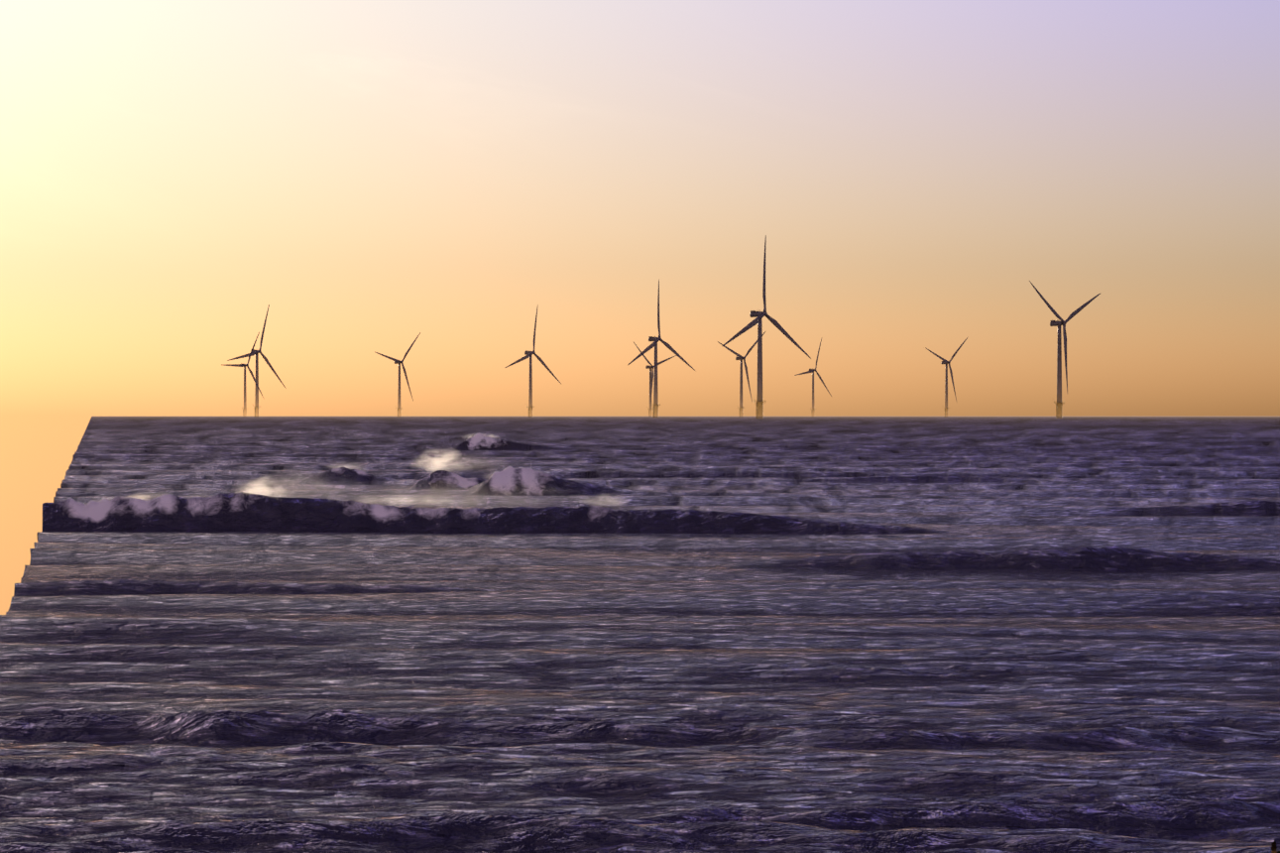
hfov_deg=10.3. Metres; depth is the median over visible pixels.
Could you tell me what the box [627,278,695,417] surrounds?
turbine
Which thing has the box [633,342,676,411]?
turbine
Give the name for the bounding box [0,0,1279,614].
sky
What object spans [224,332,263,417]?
turbine
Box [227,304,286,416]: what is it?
turbine
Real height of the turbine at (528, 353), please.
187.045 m
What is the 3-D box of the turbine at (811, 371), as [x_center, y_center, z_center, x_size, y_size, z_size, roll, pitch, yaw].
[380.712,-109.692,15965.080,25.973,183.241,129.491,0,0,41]
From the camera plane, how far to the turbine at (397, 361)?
13574.70 m
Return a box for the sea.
[0,416,1279,852]
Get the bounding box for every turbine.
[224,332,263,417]
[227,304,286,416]
[375,333,420,417]
[505,308,561,417]
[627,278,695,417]
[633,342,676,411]
[717,331,765,417]
[722,234,811,418]
[794,338,831,416]
[925,337,967,417]
[1029,280,1100,418]
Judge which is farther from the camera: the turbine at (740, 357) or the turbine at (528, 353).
the turbine at (740, 357)
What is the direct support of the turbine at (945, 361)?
in the sea
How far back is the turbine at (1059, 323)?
7872.74 m
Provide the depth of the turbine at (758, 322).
7153.93 m

